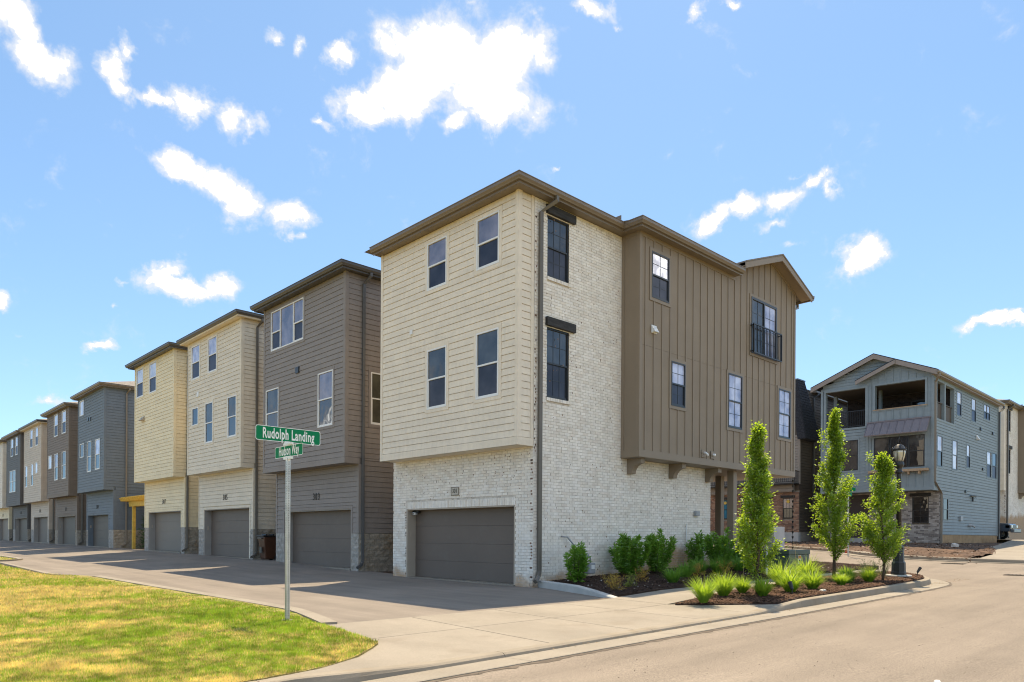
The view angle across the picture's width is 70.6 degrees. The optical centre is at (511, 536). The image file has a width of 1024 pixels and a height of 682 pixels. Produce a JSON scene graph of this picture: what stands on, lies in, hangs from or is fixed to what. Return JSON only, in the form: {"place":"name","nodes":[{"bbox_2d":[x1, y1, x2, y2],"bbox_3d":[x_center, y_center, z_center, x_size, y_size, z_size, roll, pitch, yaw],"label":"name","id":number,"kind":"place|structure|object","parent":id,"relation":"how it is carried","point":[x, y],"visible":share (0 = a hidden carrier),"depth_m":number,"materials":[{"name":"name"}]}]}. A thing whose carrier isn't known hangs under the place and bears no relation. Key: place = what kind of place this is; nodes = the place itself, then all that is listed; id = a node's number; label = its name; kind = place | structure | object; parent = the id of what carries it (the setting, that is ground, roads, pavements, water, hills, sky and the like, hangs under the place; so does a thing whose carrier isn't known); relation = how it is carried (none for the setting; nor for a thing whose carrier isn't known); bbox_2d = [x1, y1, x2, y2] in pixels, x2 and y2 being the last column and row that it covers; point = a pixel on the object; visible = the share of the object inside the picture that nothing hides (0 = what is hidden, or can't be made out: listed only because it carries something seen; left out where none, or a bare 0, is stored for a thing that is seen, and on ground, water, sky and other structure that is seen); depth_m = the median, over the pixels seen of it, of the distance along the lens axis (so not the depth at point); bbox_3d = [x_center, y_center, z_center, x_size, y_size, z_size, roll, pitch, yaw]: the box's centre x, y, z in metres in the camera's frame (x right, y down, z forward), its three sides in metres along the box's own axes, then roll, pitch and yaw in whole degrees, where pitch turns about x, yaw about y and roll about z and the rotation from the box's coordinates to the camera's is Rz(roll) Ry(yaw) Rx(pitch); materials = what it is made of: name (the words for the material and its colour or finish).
{"place":"outdoors","nodes":[
{"label":"outdoors","id":0,"kind":"place"},
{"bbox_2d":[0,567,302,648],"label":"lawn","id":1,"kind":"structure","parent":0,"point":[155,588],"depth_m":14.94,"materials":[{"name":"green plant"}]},
{"bbox_2d":[0,562,59,574],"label":"lawn border","id":2,"kind":"object","parent":1,"relation":"on","point":[21,567],"visible":0.54,"depth_m":25.20,"materials":[{"name":"concrete"}]},
{"bbox_2d":[255,424,319,618],"bbox_3d":[-3.364,-0.131,10.883,0.683,2.995,0.788,0,0,5],"label":"street sign","id":3,"kind":"object","parent":1,"relation":"on","point":[288,450],"visible":0.99,"depth_m":10.85,"materials":[{"name":"metal"}]},
{"bbox_2d":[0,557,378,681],"bbox_3d":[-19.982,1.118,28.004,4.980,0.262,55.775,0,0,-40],"label":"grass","id":4,"kind":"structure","parent":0,"point":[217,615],"depth_m":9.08,"materials":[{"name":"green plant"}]},
{"bbox_2d":[0,540,601,623],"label":"alley","id":5,"kind":"structure","parent":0,"point":[342,596],"depth_m":19.57,"materials":[{"name":"concrete"}]},
{"bbox_2d":[93,575,336,624],"bbox_3d":[-7.395,1.271,16.282,0.688,0.126,14.857,0,0,-41],"label":"lawn border","id":6,"kind":"object","parent":5,"relation":"on","point":[315,617],"visible":0.48,"depth_m":13.78,"materials":[{"name":"concrete"}]},
{"bbox_2d":[538,580,616,597],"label":"driveway kerb","id":7,"kind":"structure","parent":5,"relation":"on","point":[571,588],"depth_m":16.97,"materials":[{"name":"grey concrete"}]},
{"bbox_2d":[0,0,1023,438],"label":"sky","id":8,"kind":"structure","parent":0,"point":[169,168],"materials":[{"name":"blue"}]},
{"bbox_2d":[268,570,882,678],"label":"sidewalk","id":9,"kind":"structure","parent":0,"point":[410,640],"depth_m":10.84,"materials":[{"name":"concrete"}]},
{"bbox_2d":[552,561,878,596],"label":"mulch","id":10,"kind":"object","parent":0,"point":[658,581],"visible":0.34,"depth_m":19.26,"materials":[{"name":"brown wood"}]},
{"bbox_2d":[563,541,590,582],"bbox_3d":[1.581,0.643,18.353,0.680,1.108,0.794,0,0,-20],"label":"laurel shrub","id":11,"kind":"object","parent":10,"relation":"on","point":[577,559],"visible":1,"depth_m":18.23,"materials":[{"name":"green plant"}]},
{"bbox_2d":[608,532,652,575],"bbox_3d":[3.171,0.499,20.227,1.049,1.240,1.361,0,0,-44],"label":"laurel shrub","id":12,"kind":"object","parent":10,"relation":"on","point":[627,555],"visible":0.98,"depth_m":20.07,"materials":[{"name":"green plant"}]},
{"bbox_2d":[643,528,677,573],"bbox_3d":[4.239,0.414,21.021,1.133,1.347,0.918,0,0,-44],"label":"laurel shrub","id":13,"kind":"object","parent":10,"relation":"on","point":[660,554],"visible":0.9,"depth_m":20.86,"materials":[{"name":"green plant"}]},
{"bbox_2d":[659,565,688,582],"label":"ornamental grass","id":14,"kind":"object","parent":10,"relation":"on","point":[672,576],"depth_m":18.14,"materials":[{"name":"green plant"}]},
{"bbox_2d":[668,559,699,577],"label":"ornamental grass","id":15,"kind":"object","parent":10,"relation":"on","point":[685,568],"depth_m":19.82,"materials":[{"name":"green plant"}]},
{"bbox_2d":[684,530,706,566],"bbox_3d":[5.828,0.397,22.795,0.582,1.283,0.857,0,0,-24],"label":"laurel shrub","id":16,"kind":"object","parent":10,"relation":"on","point":[697,549],"visible":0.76,"depth_m":22.79,"materials":[{"name":"green plant"}]},
{"bbox_2d":[704,554,738,572],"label":"ornamental grass","id":17,"kind":"object","parent":10,"relation":"on","point":[715,567],"depth_m":21.27,"materials":[{"name":"green plant"}]},
{"bbox_2d":[703,526,740,568],"bbox_3d":[6.657,0.363,23.155,1.048,1.372,1.394,0,0,-27],"label":"laurel shrub","id":18,"kind":"object","parent":10,"relation":"on","point":[720,548],"visible":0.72,"depth_m":23.00,"materials":[{"name":"green plant"}]},
{"bbox_2d":[759,549,809,571],"bbox_3d":[8.292,0.840,22.172,1.500,0.860,1.150,0,0,-44],"label":"utility cabinet","id":19,"kind":"object","parent":10,"relation":"on","point":[788,554],"visible":0.4,"depth_m":21.57,"materials":[{"name":"green metal"}]},
{"bbox_2d":[436,575,1023,681],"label":"street","id":20,"kind":"structure","parent":0,"point":[838,649],"depth_m":9.13,"materials":[{"name":"concrete"}]},
{"bbox_2d":[249,570,951,681],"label":"kerb","id":21,"kind":"structure","parent":20,"relation":"on","point":[441,670],"depth_m":9.49,"materials":[{"name":"concrete"}]},
{"bbox_2d":[675,571,923,604],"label":"mulch","id":22,"kind":"object","parent":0,"point":[833,586],"visible":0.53,"depth_m":15.90,"materials":[{"name":"brown wood"}]},
{"bbox_2d":[683,572,728,602],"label":"ornamental grass","id":23,"kind":"object","parent":22,"relation":"on","point":[704,594],"depth_m":13.75,"materials":[{"name":"green plant"}]},
{"bbox_2d":[703,569,742,595],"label":"ornamental grass","id":24,"kind":"object","parent":22,"relation":"on","point":[725,590],"depth_m":14.75,"materials":[{"name":"green plant"}]},
{"bbox_2d":[734,572,753,592],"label":"ornamental grass","id":25,"kind":"object","parent":22,"relation":"on","point":[742,588],"depth_m":15.34,"materials":[{"name":"green plant"}]},
{"bbox_2d":[731,419,786,594],"bbox_3d":[5.102,-0.597,15.004,1.162,3.717,1.164,0,0,-44],"label":"hornbeam tree","id":26,"kind":"object","parent":22,"relation":"on","point":[758,489],"visible":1,"depth_m":14.96,"materials":[{"name":"green plant"}]},
{"bbox_2d":[746,574,777,596],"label":"ornamental grass","id":27,"kind":"object","parent":22,"relation":"on","point":[762,588],"depth_m":14.62,"materials":[{"name":"green plant"}]},
{"bbox_2d":[762,556,801,585],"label":"ornamental grass","id":28,"kind":"object","parent":22,"relation":"on","point":[775,572],"depth_m":17.29,"materials":[{"name":"green plant"}]},
{"bbox_2d":[770,563,810,592],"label":"ornamental grass","id":29,"kind":"object","parent":22,"relation":"on","point":[788,578],"depth_m":15.45,"materials":[{"name":"green plant"}]},
{"bbox_2d":[788,553,825,577],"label":"ornamental grass","id":30,"kind":"object","parent":22,"relation":"on","point":[808,568],"depth_m":19.06,"materials":[{"name":"green plant"}]},
{"bbox_2d":[799,566,830,588],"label":"ornamental grass","id":31,"kind":"object","parent":22,"relation":"on","point":[813,582],"depth_m":16.27,"materials":[{"name":"green plant"}]},
{"bbox_2d":[805,404,859,577],"bbox_3d":[8.893,-1.221,19.992,1.423,4.866,1.447,0,0,-44],"label":"hornbeam tree","id":32,"kind":"object","parent":22,"relation":"on","point":[835,437],"visible":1,"depth_m":19.86,"materials":[{"name":"green plant"}]},
{"bbox_2d":[830,571,852,584],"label":"ornamental grass","id":33,"kind":"object","parent":22,"relation":"on","point":[840,580],"depth_m":17.42,"materials":[{"name":"green plant"}]},
{"bbox_2d":[854,565,880,581],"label":"ornamental grass","id":34,"kind":"object","parent":22,"relation":"on","point":[868,575],"depth_m":18.47,"materials":[{"name":"green plant"}]},
{"bbox_2d":[854,450,910,579],"bbox_3d":[9.817,-0.529,19.189,1.358,3.497,1.379,0,0,-44],"label":"hornbeam tree","id":35,"kind":"object","parent":22,"relation":"on","point":[884,468],"visible":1,"depth_m":19.01,"materials":[{"name":"green plant"}]},
{"bbox_2d":[886,435,911,577],"bbox_3d":[11.108,-0.850,20.766,0.680,4.140,0.680,0,0,-44],"label":"lamp post","id":36,"kind":"object","parent":22,"relation":"on","point":[898,567],"visible":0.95,"depth_m":20.68,"materials":[{"name":"black metal"}]},
{"bbox_2d":[712,540,1001,557],"bbox_3d":[19.594,0.488,49.055,26.409,0.896,26.300,0,0,-44],"label":"dirt mound","id":37,"kind":"object","parent":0,"point":[912,547],"visible":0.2,"depth_m":36.02,"materials":[{"name":"brown soil"}]},
{"bbox_2d":[710,378,846,541],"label":"townhouse","id":38,"kind":"structure","parent":37,"relation":"on","point":[807,417],"depth_m":47.54,"materials":[{"name":"paint"}]},
{"bbox_2d":[783,498,792,518],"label":"window","id":39,"kind":"structure","parent":38,"relation":"in","point":[787,502],"depth_m":47.40,"materials":[{"name":"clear glass"}]},
{"bbox_2d":[810,353,1004,542],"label":"townhouse","id":40,"kind":"structure","parent":37,"relation":"on","point":[946,427],"depth_m":42.93,"materials":[{"name":"paint"}]},
{"bbox_2d":[840,438,859,472],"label":"window","id":41,"kind":"structure","parent":40,"relation":"in","point":[853,462],"depth_m":43.40,"materials":[{"name":"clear glass"}]},
{"bbox_2d":[849,500,863,537],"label":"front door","id":42,"kind":"structure","parent":40,"relation":"in","point":[856,507],"depth_m":44.23,"materials":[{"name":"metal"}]},
{"bbox_2d":[874,437,889,466],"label":"window","id":43,"kind":"structure","parent":40,"relation":"in","point":[880,444],"depth_m":42.19,"materials":[{"name":"clear glass"}]},
{"bbox_2d":[890,436,907,467],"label":"window","id":44,"kind":"structure","parent":40,"relation":"in","point":[893,440],"depth_m":41.42,"materials":[{"name":"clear glass"}]},
{"bbox_2d":[908,434,924,466],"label":"window","id":45,"kind":"structure","parent":40,"relation":"in","point":[916,443],"depth_m":40.84,"materials":[{"name":"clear glass"}]},
{"bbox_2d":[912,496,928,523],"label":"window","id":46,"kind":"structure","parent":40,"relation":"in","point":[920,505],"depth_m":41.66,"materials":[{"name":"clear glass"}]},
{"bbox_2d":[936,433,942,468],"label":"window","id":47,"kind":"structure","parent":40,"relation":"in","point":[939,445],"depth_m":41.05,"materials":[{"name":"clear glass"}]},
{"bbox_2d":[943,496,948,521],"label":"window","id":48,"kind":"structure","parent":40,"relation":"in","point":[945,499],"depth_m":41.86,"materials":[{"name":"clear glass"}]},
{"bbox_2d":[951,438,957,471],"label":"window","id":49,"kind":"structure","parent":40,"relation":"in","point":[954,443],"depth_m":43.01,"materials":[{"name":"glass"}]},
{"bbox_2d":[956,389,961,418],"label":"window","id":50,"kind":"structure","parent":40,"relation":"in","point":[959,393],"depth_m":43.53,"materials":[{"name":"glass"}]},
{"bbox_2d":[986,449,991,479],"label":"window","id":51,"kind":"structure","parent":40,"relation":"in","point":[988,453],"depth_m":48.20,"materials":[{"name":"glass"}]},
{"bbox_2d":[991,451,996,480],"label":"window","id":52,"kind":"structure","parent":40,"relation":"in","point":[994,454],"depth_m":49.22,"materials":[{"name":"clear glass"}]},
{"bbox_2d":[713,545,1023,578],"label":"side street","id":53,"kind":"structure","parent":0,"point":[970,569],"depth_m":27.47,"materials":[{"name":"concrete"}]},
{"bbox_2d":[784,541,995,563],"bbox_3d":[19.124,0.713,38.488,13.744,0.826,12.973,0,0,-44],"label":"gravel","id":54,"kind":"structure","parent":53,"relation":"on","point":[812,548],"depth_m":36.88,"materials":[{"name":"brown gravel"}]},
{"bbox_2d":[784,545,1023,563],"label":"kerb","id":55,"kind":"structure","parent":53,"relation":"on","point":[952,559],"depth_m":31.09,"materials":[{"name":"concrete"}]},
{"bbox_2d":[982,539,1023,559],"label":"pavement","id":56,"kind":"structure","parent":0,"point":[1012,549],"depth_m":36.27,"materials":[{"name":"concrete"}]},
{"bbox_2d":[997,523,1020,538],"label":"pickup truck","id":57,"kind":"object","parent":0,"point":[1005,528],"visible":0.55,"depth_m":49.91,"materials":[{"name":"blue paint"}]},
{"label":"yard","id":58,"kind":"structure","parent":0,"visible":0},
{"bbox_2d":[0,439,12,540],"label":"townhouse","id":59,"kind":"structure","parent":58,"relation":"on","point":[6,523],"depth_m":70.74,"materials":[{"name":"beige paint"}]},
{"bbox_2d":[1,430,30,541],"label":"townhouse","id":60,"kind":"structure","parent":58,"relation":"on","point":[15,487],"depth_m":66.15,"materials":[{"name":"paint"}]},
{"bbox_2d":[9,469,15,493],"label":"window","id":61,"kind":"structure","parent":60,"relation":"in","point":[12,473],"depth_m":66.55,"materials":[{"name":"white glass"}]},
{"bbox_2d":[19,518,26,540],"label":"garage door","id":62,"kind":"structure","parent":60,"relation":"in","point":[22,522],"depth_m":67.28,"materials":[{"name":"beige paint"}]},
{"bbox_2d":[18,419,54,543],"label":"townhouse","id":63,"kind":"structure","parent":58,"relation":"on","point":[35,487],"depth_m":59.71,"materials":[{"name":"beige paint"}]},
{"bbox_2d":[38,517,47,541],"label":"garage door","id":64,"kind":"structure","parent":63,"relation":"in","point":[43,522],"depth_m":61.17,"materials":[{"name":"paint"}]},
{"bbox_2d":[40,401,86,545],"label":"townhouse","id":65,"kind":"structure","parent":58,"relation":"on","point":[62,470],"depth_m":52.97,"materials":[{"name":"paint"}]},
{"bbox_2d":[61,450,65,480],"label":"window","id":66,"kind":"structure","parent":65,"relation":"in","point":[63,465],"depth_m":52.59,"materials":[{"name":"white glass"}]},
{"bbox_2d":[63,516,74,543],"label":"garage door","id":67,"kind":"structure","parent":65,"relation":"in","point":[68,522],"depth_m":54.76,"materials":[{"name":"grey paint"}]},
{"bbox_2d":[70,381,144,548],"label":"townhouse","id":68,"kind":"structure","parent":58,"relation":"on","point":[105,446],"depth_m":46.00,"materials":[{"name":"paint"}]},
{"bbox_2d":[87,439,91,473],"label":"window","id":69,"kind":"structure","parent":68,"relation":"in","point":[89,442],"depth_m":47.50,"materials":[{"name":"white glass"}]},
{"bbox_2d":[94,437,100,471],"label":"window","id":70,"kind":"structure","parent":68,"relation":"in","point":[97,440],"depth_m":46.12,"materials":[{"name":"glass"}]},
{"bbox_2d":[93,515,108,545],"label":"garage door","id":71,"kind":"structure","parent":68,"relation":"in","point":[100,523],"depth_m":48.65,"materials":[{"name":"grey paint"}]},
{"bbox_2d":[119,495,144,548],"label":"pergola","id":72,"kind":"object","parent":58,"relation":"on","point":[136,501],"visible":0.41,"depth_m":45.21,"materials":[{"name":"yellow wood"}]},
{"bbox_2d":[125,341,199,553],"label":"townhouse","id":73,"kind":"structure","parent":58,"relation":"on","point":[171,506],"depth_m":37.66,"materials":[{"name":"yellow paint"}]},
{"bbox_2d":[136,365,143,400],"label":"window","id":74,"kind":"structure","parent":73,"relation":"in","point":[139,371],"depth_m":39.96,"materials":[{"name":"glass"}]},
{"bbox_2d":[148,358,156,395],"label":"window","id":75,"kind":"structure","parent":73,"relation":"in","point":[152,371],"depth_m":38.49,"materials":[{"name":"glass"}]},
{"bbox_2d":[155,512,180,550],"bbox_3d":[-18.338,-0.264,38.912,0.060,2.110,5.006,0,0,-44],"label":"garage door","id":76,"kind":"structure","parent":73,"relation":"in","point":[167,525],"depth_m":39.12,"materials":[{"name":"grey paint"}]},
{"bbox_2d":[176,309,275,559],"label":"townhouse","id":77,"kind":"structure","parent":58,"relation":"on","point":[237,502],"depth_m":31.78,"materials":[{"name":"beige paint"}]},
{"bbox_2d":[191,405,199,427],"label":"window","id":78,"kind":"structure","parent":77,"relation":"in","point":[195,419],"depth_m":34.03,"materials":[{"name":"glass"}]},
{"bbox_2d":[191,341,200,382],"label":"window","id":79,"kind":"structure","parent":77,"relation":"in","point":[195,348],"depth_m":33.98,"materials":[{"name":"glass"}]},
{"bbox_2d":[204,399,213,445],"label":"window","id":80,"kind":"structure","parent":77,"relation":"in","point":[208,405],"depth_m":32.82,"materials":[{"name":"glass"}]},
{"bbox_2d":[207,332,217,375],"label":"window","id":81,"kind":"structure","parent":77,"relation":"in","point":[212,341],"depth_m":32.58,"materials":[{"name":"glass"}]},
{"bbox_2d":[211,509,248,557],"bbox_3d":[-12.722,-0.152,33.028,0.060,2.190,5.056,0,0,-44],"label":"garage door","id":82,"kind":"structure","parent":77,"relation":"in","point":[229,528],"depth_m":33.19,"materials":[{"name":"paint"}]},
{"bbox_2d":[226,392,237,439],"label":"window","id":83,"kind":"structure","parent":77,"relation":"in","point":[231,418],"depth_m":31.01,"materials":[{"name":"glass"}]},
{"bbox_2d":[257,534,275,559],"bbox_3d":[-10.227,0.454,30.366,0.820,1.106,0.680,0,0,-44],"label":"wheeled bin","id":84,"kind":"object","parent":58,"relation":"on","point":[267,546],"visible":0.88,"depth_m":30.14,"materials":[{"name":"brown plastic"}]},
{"bbox_2d":[250,258,393,571],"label":"townhouse","id":85,"kind":"structure","parent":58,"relation":"on","point":[322,348],"depth_m":25.46,"materials":[{"name":"grey paint"}]},
{"bbox_2d":[265,384,280,440],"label":"window","id":86,"kind":"structure","parent":85,"relation":"in","point":[272,394],"depth_m":28.21,"materials":[{"name":"glass"}]},
{"bbox_2d":[270,294,304,354],"bbox_3d":[-8.496,-7.968,27.342,0.058,1.720,2.810,0,0,-44],"label":"window","id":87,"kind":"structure","parent":85,"relation":"in","point":[287,321],"depth_m":27.29,"materials":[{"name":"glass"}]},
{"bbox_2d":[293,510,350,567],"bbox_3d":[-7.017,0.081,27.049,0.060,2.090,4.946,0,0,-44],"label":"garage door","id":88,"kind":"structure","parent":85,"relation":"in","point":[322,538],"depth_m":27.04,"materials":[{"name":"paint"}]},
{"bbox_2d":[316,366,334,430],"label":"window","id":89,"kind":"structure","parent":85,"relation":"in","point":[325,381],"depth_m":25.25,"materials":[{"name":"glass"}]},
{"bbox_2d":[368,369,379,427],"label":"window","id":90,"kind":"structure","parent":85,"relation":"in","point":[373,375],"depth_m":25.07,"materials":[{"name":"glass"}]},
{"bbox_2d":[365,170,814,586],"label":"townhouse","id":91,"kind":"structure","parent":58,"relation":"on","point":[556,364],"depth_m":20.83,"materials":[{"name":"beige paint"}]},
{"bbox_2d":[425,341,448,413],"bbox_3d":[-2.143,-4.516,20.665,0.058,1.910,1.090,0,0,-44],"label":"window","id":92,"kind":"structure","parent":91,"relation":"in","point":[436,356],"depth_m":20.66,"materials":[{"name":"glass"}]},
{"bbox_2d":[425,231,449,295],"bbox_3d":[-2.134,-7.781,20.676,0.058,1.560,1.100,0,0,-44],"label":"window","id":93,"kind":"structure","parent":91,"relation":"in","point":[437,261],"depth_m":20.68,"materials":[{"name":"glass"}]},
{"bbox_2d":[415,507,513,583],"bbox_3d":[-1.363,0.228,21.124,0.060,2.120,4.866,0,0,-44],"label":"garage door","id":94,"kind":"structure","parent":91,"relation":"in","point":[475,544],"depth_m":21.03,"materials":[{"name":"paint"}]},
{"bbox_2d":[473,323,501,403],"bbox_3d":[-0.644,-4.543,19.095,0.058,1.960,1.090,0,0,-44],"label":"window","id":95,"kind":"structure","parent":91,"relation":"in","point":[487,363],"depth_m":19.10,"materials":[{"name":"glass"}]},
{"bbox_2d":[474,205,502,275],"bbox_3d":[-0.626,-7.788,19.095,0.058,1.550,1.090,0,0,-44],"label":"window","id":96,"kind":"structure","parent":91,"relation":"in","point":[488,245],"depth_m":19.09,"materials":[{"name":"glass"}]},
{"bbox_2d":[546,327,567,400],"bbox_3d":[1.184,-4.572,19.303,0.870,1.850,0.056,0,0,-44],"label":"window","id":97,"kind":"structure","parent":91,"relation":"in","point":[557,388],"depth_m":19.33,"materials":[{"name":"black glass"}]},
{"bbox_2d":[547,215,567,282],"bbox_3d":[1.195,-7.627,19.296,0.850,1.620,0.056,0,0,-44],"label":"window","id":98,"kind":"structure","parent":91,"relation":"in","point":[557,242],"depth_m":19.32,"materials":[{"name":"black glass"}]},
{"bbox_2d":[649,246,670,307],"bbox_3d":[4.380,-7.644,21.382,1.070,1.540,0.060,0,0,-44],"label":"window","id":99,"kind":"structure","parent":91,"relation":"in","point":[659,262],"depth_m":21.37,"materials":[{"name":"black glass"}]},
{"bbox_2d":[669,357,686,411],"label":"window","id":100,"kind":"structure","parent":91,"relation":"in","point":[677,368],"depth_m":22.04,"materials":[{"name":"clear glass"}]},
{"bbox_2d":[726,369,743,432],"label":"window","id":101,"kind":"structure","parent":91,"relation":"in","point":[734,380],"depth_m":24.39,"materials":[{"name":"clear glass"}]},
{"bbox_2d":[749,293,777,364],"bbox_3d":[8.969,-7.353,25.756,2.040,2.140,0.055,0,0,-44],"label":"patio door","id":102,"kind":"structure","parent":91,"relation":"in","point":[762,312],"depth_m":25.71,"materials":[{"name":"black glass"}]},
{"bbox_2d":[777,385,791,441],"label":"window","id":103,"kind":"structure","parent":91,"relation":"in","point":[784,395],"depth_m":26.88,"materials":[{"name":"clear glass"}]},
{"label":"back yard","id":104,"kind":"structure","parent":0,"visible":0},
{"bbox_2d":[737,527,784,548],"bbox_3d":[9.756,0.397,28.882,0.900,1.550,1.900,0,0,-44],"label":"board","id":105,"kind":"object","parent":104,"relation":"on","point":[779,534],"visible":0.07,"depth_m":28.21,"materials":[{"name":"white"}]},
{"label":"far lot","id":106,"kind":"structure","parent":0,"visible":0},
{"bbox_2d":[997,399,1023,542],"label":"townhouse","id":107,"kind":"structure","parent":106,"relation":"on","point":[1012,468],"depth_m":55.16,"materials":[{"name":"beige paint"}]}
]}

